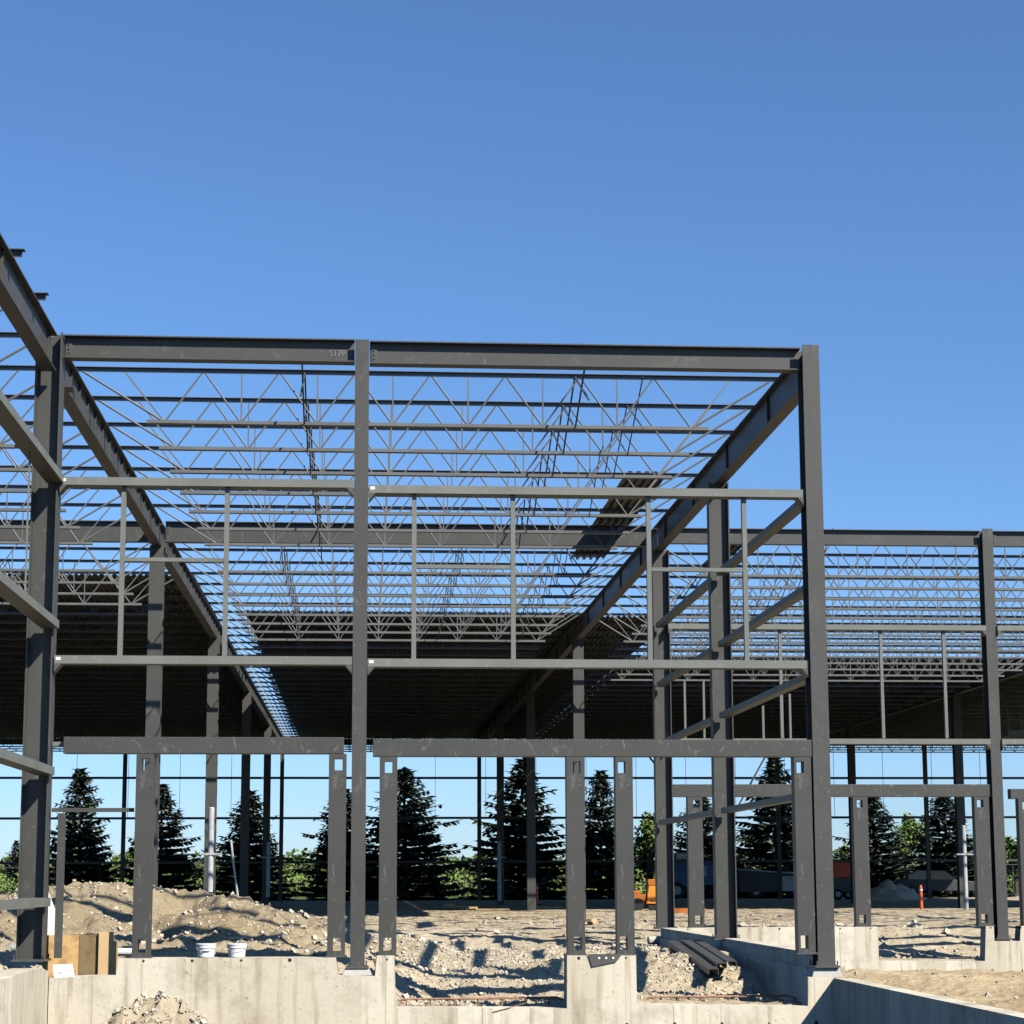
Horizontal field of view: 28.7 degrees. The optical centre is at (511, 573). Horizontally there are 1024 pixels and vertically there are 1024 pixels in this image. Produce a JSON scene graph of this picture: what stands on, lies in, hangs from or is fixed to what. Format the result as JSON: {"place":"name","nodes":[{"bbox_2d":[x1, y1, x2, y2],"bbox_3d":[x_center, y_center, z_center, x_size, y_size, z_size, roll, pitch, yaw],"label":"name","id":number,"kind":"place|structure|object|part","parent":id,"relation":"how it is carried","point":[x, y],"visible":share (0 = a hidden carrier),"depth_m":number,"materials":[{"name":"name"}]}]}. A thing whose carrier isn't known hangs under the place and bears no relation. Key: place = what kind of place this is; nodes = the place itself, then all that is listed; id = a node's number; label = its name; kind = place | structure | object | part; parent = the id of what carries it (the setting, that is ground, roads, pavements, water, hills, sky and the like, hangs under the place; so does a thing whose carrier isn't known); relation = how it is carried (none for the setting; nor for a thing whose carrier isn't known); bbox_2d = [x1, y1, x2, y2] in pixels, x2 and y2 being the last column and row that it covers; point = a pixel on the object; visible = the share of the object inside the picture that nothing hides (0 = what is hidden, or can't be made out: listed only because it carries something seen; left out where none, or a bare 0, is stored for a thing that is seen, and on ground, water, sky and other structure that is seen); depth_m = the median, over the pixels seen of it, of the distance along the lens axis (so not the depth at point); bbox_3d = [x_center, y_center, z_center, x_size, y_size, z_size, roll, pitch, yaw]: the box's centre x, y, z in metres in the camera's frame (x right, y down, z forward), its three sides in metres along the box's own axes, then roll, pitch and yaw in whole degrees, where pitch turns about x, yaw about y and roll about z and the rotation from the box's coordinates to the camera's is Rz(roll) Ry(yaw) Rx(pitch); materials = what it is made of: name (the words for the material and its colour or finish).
{"place":"outdoors","nodes":[
{"label":"outdoors","id":0,"kind":"place"},
{"bbox_2d":[0,882,1023,1023],"bbox_3d":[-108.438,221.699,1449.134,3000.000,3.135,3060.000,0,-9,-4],"label":"ground","id":1,"kind":"structure","parent":0,"point":[937,915],"depth_m":34.19,"materials":[{"name":"soil"}]},
{"bbox_2d":[0,840,18,885],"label":"spruce tree","id":2,"kind":"object","parent":1,"relation":"on","point":[14,850],"visible":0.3,"depth_m":165.50,"materials":[{"name":"green plant"}]},
{"bbox_2d":[10,944,15,951],"bbox_3d":[-6.507,4.976,26.608,0.310,0.107,0.110,-2,-29,11],"label":"pipe offcut","id":3,"kind":"object","parent":1,"relation":"on","point":[13,948],"visible":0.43,"depth_m":26.58,"materials":[{"name":"white plastic"}]},
{"bbox_2d":[0,968,47,1023],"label":"foundation wall","id":4,"kind":"structure","parent":1,"relation":"on","point":[23,995],"depth_m":23.27,"materials":[{"name":"concrete"}]},
{"bbox_2d":[49,768,119,886],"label":"spruce tree","id":5,"kind":"object","parent":1,"relation":"on","point":[85,835],"visible":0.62,"depth_m":106.22,"materials":[{"name":"green plant"}]},
{"bbox_2d":[114,848,133,879],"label":"leafy tree","id":6,"kind":"object","parent":1,"relation":"on","point":[127,853],"visible":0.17,"depth_m":146.29,"materials":[{"name":"green plant"}]},
{"bbox_2d":[118,948,131,955],"bbox_3d":[-5.110,4.994,26.424,0.250,0.098,0.100,-1,-9,6],"label":"pipe offcut","id":7,"kind":"object","parent":1,"relation":"on","point":[124,951],"visible":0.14,"depth_m":26.38,"materials":[{"name":"white plastic"}]},
{"bbox_2d":[113,784,203,891],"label":"spruce tree","id":8,"kind":"object","parent":1,"relation":"on","point":[179,872],"visible":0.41,"depth_m":106.53,"materials":[{"name":"green plant"}]},
{"bbox_2d":[192,864,217,885],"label":"leafy tree","id":9,"kind":"object","parent":1,"relation":"on","point":[199,866],"visible":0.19,"depth_m":156.28,"materials":[{"name":"green plant"}]},
{"bbox_2d":[199,807,221,891],"bbox_3d":[-7.769,7.106,51.587,0.560,2.166,0.180,0,-9,-4],"label":"standpipe","id":10,"kind":"object","parent":1,"relation":"on","point":[210,853],"visible":0.95,"depth_m":51.52,"materials":[{"name":"white plastic"}]},
{"bbox_2d":[230,840,238,895],"bbox_3d":[-6.270,6.651,45.175,0.225,1.281,0.050,0,-9,-4],"label":"leaning pole","id":11,"kind":"object","parent":1,"relation":"on","point":[232,853],"visible":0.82,"depth_m":45.16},
{"bbox_2d":[194,790,304,900],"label":"spruce tree","id":12,"kind":"object","parent":1,"relation":"on","point":[255,870],"visible":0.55,"depth_m":106.66,"materials":[{"name":"green plant"}]},
{"bbox_2d":[262,842,275,896],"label":"standpipe","id":13,"kind":"object","parent":1,"relation":"on","point":[268,857],"visible":1,"depth_m":81.55,"materials":[{"name":"black metal"}]},
{"bbox_2d":[283,853,311,891],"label":"leafy tree","id":14,"kind":"object","parent":1,"relation":"on","point":[298,864],"visible":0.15,"depth_m":147.62,"materials":[{"name":"green plant"}]},
{"bbox_2d":[283,789,404,900],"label":"spruce tree","id":15,"kind":"object","parent":1,"relation":"on","point":[319,876],"visible":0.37,"depth_m":106.89,"materials":[{"name":"green plant"}]},
{"bbox_2d":[322,766,476,900],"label":"spruce tree","id":16,"kind":"object","parent":1,"relation":"on","point":[409,831],"visible":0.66,"depth_m":106.97,"materials":[{"name":"green plant"}]},
{"bbox_2d":[48,954,834,1023],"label":"foundation wall","id":17,"kind":"structure","parent":1,"relation":"on","point":[280,990],"depth_m":25.21,"materials":[{"name":"concrete"}]},
{"bbox_2d":[53,964,74,977],"bbox_3d":[-5.625,4.987,25.112,0.300,0.170,0.124,0,-9,-4],"label":"paper sheet","id":18,"kind":"object","parent":17,"relation":"on","point":[64,970],"visible":1,"depth_m":25.11,"materials":[{"name":"white paper"}]},
{"bbox_2d":[42,932,117,976],"bbox_3d":[-5.554,4.888,25.739,0.888,0.565,0.580,0,-9,-4],"label":"wooden form box","id":19,"kind":"object","parent":17,"relation":"attached to","point":[89,954],"visible":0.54,"depth_m":25.49,"materials":[{"name":"brown wood"}]},
{"bbox_2d":[47,894,54,934],"bbox_3d":[-5.943,4.402,25.779,0.230,0.620,0.030,0,-9,-4],"label":"foam board","id":20,"kind":"object","parent":19,"relation":"on","point":[51,920],"visible":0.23,"depth_m":25.76,"materials":[{"name":"white plastic"}]},
{"bbox_2d":[63,737,346,957],"bbox_3d":[-3.910,3.475,25.489,3.614,2.780,0.240,0,-9,-4],"label":"opening frame","id":21,"kind":"object","parent":17,"relation":"on","point":[143,748],"visible":1,"depth_m":25.49,"materials":[{"name":"metal"}]},
{"bbox_2d":[196,943,215,957],"bbox_3d":[-3.876,4.768,25.334,0.258,0.171,0.259,0,-9,-4],"label":"pail","id":22,"kind":"object","parent":17,"relation":"on","point":[205,950],"visible":1,"depth_m":25.24,"materials":[{"name":"white plastic"}]},
{"bbox_2d":[227,943,246,957],"bbox_3d":[-3.489,4.773,25.363,0.258,0.171,0.259,0,-9,-4],"label":"pail","id":23,"kind":"object","parent":17,"relation":"on","point":[236,950],"visible":1,"depth_m":25.27,"materials":[{"name":"white plastic"}]},
{"bbox_2d":[343,968,371,974],"bbox_3d":[-1.968,5.058,25.454,0.380,0.082,0.380,0,-9,-4],"label":"grout pad","id":24,"kind":"object","parent":17,"relation":"on","point":[357,972],"visible":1,"depth_m":25.29,"materials":[{"name":"white concrete"}]},
{"bbox_2d":[493,1003,525,1011],"bbox_3d":[-0.031,5.487,25.320,0.423,0.121,0.011,0,-9,-4],"label":"tie wire","id":25,"kind":"object","parent":17,"relation":"attached to","point":[509,1007],"visible":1,"depth_m":25.32,"materials":[{"name":"beige metal"}]},
{"bbox_2d":[373,739,817,956],"bbox_3d":[1.065,3.526,25.854,5.729,2.756,0.240,0,-9,-4],"label":"opening frame","id":26,"kind":"object","parent":17,"relation":"on","point":[571,751],"visible":1,"depth_m":25.83,"materials":[{"name":"metal"}]},
{"bbox_2d":[588,954,621,966],"bbox_3d":[1.190,4.924,25.491,0.440,0.160,0.018,0,-9,-4],"label":"gusset plate","id":27,"kind":"object","parent":17,"relation":"attached to","point":[598,959],"visible":1,"depth_m":25.49,"materials":[{"name":"metal"}]},
{"bbox_2d":[806,967,842,976],"bbox_3d":[4.041,5.148,25.890,0.400,0.116,0.400,0,-9,-4],"label":"grout pad","id":28,"kind":"object","parent":17,"relation":"on","point":[822,972],"visible":0.93,"depth_m":25.72,"materials":[{"name":"white concrete"}]},
{"bbox_2d":[444,904,469,906],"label":"board scrap","id":29,"kind":"object","parent":1,"relation":"on","point":[449,905],"visible":0.96,"depth_m":77.39,"materials":[{"name":"brown wood"}]},
{"bbox_2d":[446,854,486,885],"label":"leafy tree","id":30,"kind":"object","parent":1,"relation":"on","point":[474,857],"visible":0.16,"depth_m":148.02,"materials":[{"name":"green plant"}]},
{"bbox_2d":[399,996,563,1005],"bbox_3d":[-0.386,5.595,26.038,2.183,0.180,0.275,0,-9,-4],"label":"rebar mat","id":31,"kind":"object","parent":1,"relation":"on","point":[549,998],"visible":0.79,"depth_m":25.95,"materials":[{"name":"brown metal"}]},
{"bbox_2d":[467,907,508,909],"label":"board scrap","id":32,"kind":"object","parent":1,"relation":"on","point":[473,908],"visible":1,"depth_m":70.36,"materials":[{"name":"brown wood"}]},
{"bbox_2d":[493,841,505,900],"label":"standpipe","id":33,"kind":"object","parent":1,"relation":"on","point":[499,857],"visible":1,"depth_m":83.22,"materials":[{"name":"black metal"}]},
{"bbox_2d":[0,844,1006,886],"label":"tree line","id":34,"kind":"object","parent":1,"relation":"on","point":[196,854],"visible":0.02,"depth_m":225.66,"materials":[{"name":"green plant"}]},
{"bbox_2d":[0,867,1018,897],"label":"bushes","id":35,"kind":"object","parent":1,"relation":"on","point":[11,887],"visible":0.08,"depth_m":128.04,"materials":[{"name":"green plant"}]},
{"bbox_2d":[0,864,1018,896],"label":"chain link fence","id":36,"kind":"object","parent":1,"relation":"on","point":[515,874],"visible":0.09,"depth_m":117.72,"materials":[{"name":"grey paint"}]},
{"bbox_2d":[0,233,1023,968],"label":"building frame","id":37,"kind":"object","parent":1,"relation":"on","point":[100,651],"visible":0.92,"depth_m":40.22,"materials":[{"name":"grey metal"}]},
{"bbox_2d":[571,471,663,559],"bbox_3d":[2.044,-1.082,40.636,0.760,0.066,9.700,0,-9,-4],"label":"deck sheet","id":38,"kind":"object","parent":37,"relation":"on","point":[636,483],"visible":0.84,"depth_m":38.95,"materials":[{"name":"grey metal"}]},
{"bbox_2d":[699,545,741,567],"bbox_3d":[4.736,-0.481,44.651,0.456,0.066,4.800,0,-9,-4],"label":"deck sheet","id":39,"kind":"object","parent":37,"relation":"on","point":[733,548],"visible":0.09,"depth_m":44.19,"materials":[{"name":"grey metal"}]},
{"bbox_2d":[0,879,1023,1023],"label":"rubble","id":40,"kind":"object","parent":1,"relation":"on","point":[551,981],"visible":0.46,"depth_m":29.95,"materials":[{"name":"stone"}]},
{"bbox_2d":[647,936,662,944],"bbox_3d":[2.806,7.167,39.132,0.300,0.160,0.160,2,-9,-12],"label":"bucket","id":41,"kind":"object","parent":40,"relation":"on","point":[652,939],"visible":0.71,"depth_m":39.06,"materials":[{"name":"plastic"}]},
{"bbox_2d":[458,757,565,899],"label":"spruce tree","id":42,"kind":"object","parent":1,"relation":"on","point":[515,847],"visible":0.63,"depth_m":107.59,"materials":[{"name":"green plant"}]},
{"bbox_2d":[585,919,599,923],"bbox_3d":[1.905,8.581,49.414,0.450,0.120,0.700,-6,-10,34],"label":"board scrap","id":43,"kind":"object","parent":1,"relation":"on","point":[589,921],"visible":0.61,"depth_m":49.18,"materials":[{"name":"brown wood"}]},
{"bbox_2d":[552,770,640,899],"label":"spruce tree","id":44,"kind":"object","parent":1,"relation":"on","point":[600,839],"visible":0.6,"depth_m":108.16,"materials":[{"name":"green plant"}]},
{"bbox_2d":[634,836,654,888],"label":"spruce tree","id":45,"kind":"object","parent":1,"relation":"on","point":[635,854],"visible":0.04,"depth_m":139.38,"materials":[{"name":"green plant"}]},
{"bbox_2d":[634,811,654,890],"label":"leafy tree","id":46,"kind":"object","parent":1,"relation":"on","point":[647,839],"visible":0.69,"depth_m":115.58,"materials":[{"name":"green plant"}]},
{"bbox_2d":[634,879,655,910],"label":"compactor","id":47,"kind":"object","parent":1,"relation":"on","point":[648,899],"visible":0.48,"depth_m":69.34,"materials":[{"name":"orange paint"}]},
{"bbox_2d":[675,908,704,912],"bbox_3d":[4.481,8.787,51.766,1.050,0.270,0.050,0,-9,-4],"label":"barrier","id":48,"kind":"object","parent":1,"relation":"on","point":[681,910],"visible":0.21,"depth_m":51.75,"materials":[{"name":"orange paint"}]},
{"bbox_2d":[667,940,718,974],"bbox_3d":[2.749,5.901,30.703,0.150,0.152,4.909,0,-6,-2],"label":"steel channel","id":49,"kind":"object","parent":1,"relation":"on","point":[704,965],"visible":0.89,"depth_m":30.18,"materials":[{"name":"grey metal"}]},
{"bbox_2d":[674,852,713,898],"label":"blue truck","id":50,"kind":"object","parent":1,"relation":"on","point":[680,878],"visible":0.38,"depth_m":106.24,"materials":[{"name":"paint"}]},
{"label":"side window","id":51,"kind":"part","parent":50,"relation":"part of","materials":[{"name":"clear glass"}]},
{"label":"window","id":52,"kind":"part","parent":50,"relation":"part of","materials":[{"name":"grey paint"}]},
{"bbox_2d":[649,797,750,897],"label":"spruce tree","id":53,"kind":"object","parent":1,"relation":"on","point":[707,842],"visible":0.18,"depth_m":112.64,"materials":[{"name":"green plant"}]},
{"bbox_2d":[679,938,726,968],"bbox_3d":[2.929,5.891,30.945,0.150,0.152,4.759,0,-6,-2],"label":"steel channel","id":54,"kind":"object","parent":1,"relation":"on","point":[708,956],"visible":0.84,"depth_m":30.43,"materials":[{"name":"grey metal"}]},
{"bbox_2d":[692,939,736,966],"bbox_3d":[3.113,5.893,30.984,0.150,0.152,4.711,0,-7,-1],"label":"steel channel","id":55,"kind":"object","parent":1,"relation":"on","point":[715,951],"visible":0.75,"depth_m":30.38,"materials":[{"name":"grey metal"}]},
{"bbox_2d":[646,994,796,1001],"bbox_3d":[2.744,5.635,26.348,2.016,0.180,0.275,0,-9,-4],"label":"rebar mat","id":56,"kind":"object","parent":1,"relation":"on","point":[729,996],"visible":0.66,"depth_m":26.26,"materials":[{"name":"brown metal"}]},
{"bbox_2d":[657,928,811,1001],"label":"foundation wall","id":57,"kind":"structure","parent":1,"relation":"on","point":[780,969],"depth_m":28.82,"materials":[{"name":"concrete"}]},
{"bbox_2d":[735,758,792,897],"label":"spruce tree","id":58,"kind":"object","parent":1,"relation":"on","point":[760,840],"visible":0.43,"depth_m":112.40,"materials":[{"name":"green plant"}]},
{"bbox_2d":[736,869,793,897],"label":"flat trailer","id":59,"kind":"object","parent":1,"relation":"on","point":[754,883],"visible":0.69,"depth_m":107.33,"materials":[{"name":"grey paint"}]},
{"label":"cabinet door","id":60,"kind":"part","parent":59,"relation":"part of","materials":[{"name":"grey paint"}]},
{"bbox_2d":[833,845,849,859],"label":"leafy tree","id":61,"kind":"object","parent":1,"relation":"on","point":[840,852],"visible":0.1,"depth_m":135.42,"materials":[{"name":"green plant"}]},
{"bbox_2d":[833,861,850,899],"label":"truck","id":62,"kind":"object","parent":1,"relation":"on","point":[841,880],"visible":0.4,"depth_m":99.43,"materials":[{"name":"grey paint"}]},
{"bbox_2d":[678,926,1023,971],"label":"foundation wall","id":63,"kind":"structure","parent":1,"relation":"on","point":[856,947],"depth_m":39.70,"materials":[{"name":"concrete"}]},
{"bbox_2d":[673,784,994,927],"bbox_3d":[6.450,5.641,40.104,6.500,2.827,0.240,0,-9,-4],"label":"opening frame","id":64,"kind":"object","parent":63,"relation":"on","point":[862,793],"visible":1,"depth_m":40.11,"materials":[{"name":"metal"}]},
{"bbox_2d":[1007,789,1023,925],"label":"opening frame","id":65,"kind":"object","parent":63,"relation":"on","point":[1017,795],"visible":1,"depth_m":40.37,"materials":[{"name":"metal"}]},
{"bbox_2d":[832,797,938,896],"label":"spruce tree","id":66,"kind":"object","parent":1,"relation":"on","point":[878,847],"visible":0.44,"depth_m":112.54,"materials":[{"name":"green plant"}]},
{"bbox_2d":[870,879,926,900],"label":"dirt heap","id":67,"kind":"object","parent":1,"relation":"on","point":[887,889],"visible":0.66,"depth_m":97.66,"materials":[{"name":"gravel"}]},
{"bbox_2d":[891,812,932,869],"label":"leafy tree","id":68,"kind":"object","parent":1,"relation":"on","point":[908,827],"visible":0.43,"depth_m":122.43,"materials":[{"name":"green plant"}]},
{"bbox_2d":[919,885,922,908],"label":"marker post","id":69,"kind":"object","parent":1,"relation":"on","point":[921,896],"visible":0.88,"depth_m":69.30,"materials":[{"name":"orange plastic"}]},
{"bbox_2d":[834,978,1023,1023],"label":"foundation wall","id":70,"kind":"structure","parent":1,"relation":"on","point":[857,1001],"depth_m":22.47,"materials":[{"name":"concrete"}]},
{"bbox_2d":[894,870,974,896],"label":"gravel pile","id":71,"kind":"object","parent":1,"relation":"on","point":[941,880],"visible":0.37,"depth_m":108.45,"materials":[{"name":"grey gravel"}]},
{"bbox_2d":[902,797,1017,897],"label":"spruce tree","id":72,"kind":"object","parent":1,"relation":"on","point":[944,847],"visible":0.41,"depth_m":113.54,"materials":[{"name":"green plant"}]},
{"bbox_2d":[956,825,972,908],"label":"standpipe","id":73,"kind":"object","parent":1,"relation":"on","point":[964,854],"visible":0.88,"depth_m":68.56,"materials":[{"name":"white plastic"}]},
{"bbox_2d":[1000,706,1023,737],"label":"scissor lift","id":74,"kind":"object","parent":1,"relation":"on","point":[1008,733],"visible":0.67,"depth_m":73.06,"materials":[{"name":"grey paint"}]},
{"bbox_2d":[1005,836,1018,894],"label":"leafy tree","id":75,"kind":"object","parent":1,"relation":"on","point":[1011,849],"visible":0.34,"depth_m":123.19,"materials":[{"name":"green plant"}]},
{"bbox_2d":[0,0,1023,878],"label":"sky","id":76,"kind":"structure","parent":0,"point":[845,178],"materials":[{"name":"blue"}]},
{"bbox_2d":[536,884,540,904],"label":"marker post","id":77,"kind":"object","parent":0,"point":[537,895],"visible":0.71,"depth_m":83.19,"materials":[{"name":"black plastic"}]},
{"bbox_2d":[536,905,562,907],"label":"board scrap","id":78,"kind":"object","parent":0,"point":[547,907],"visible":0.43,"depth_m":72.94,"materials":[{"name":"brown wood"}]}
]}

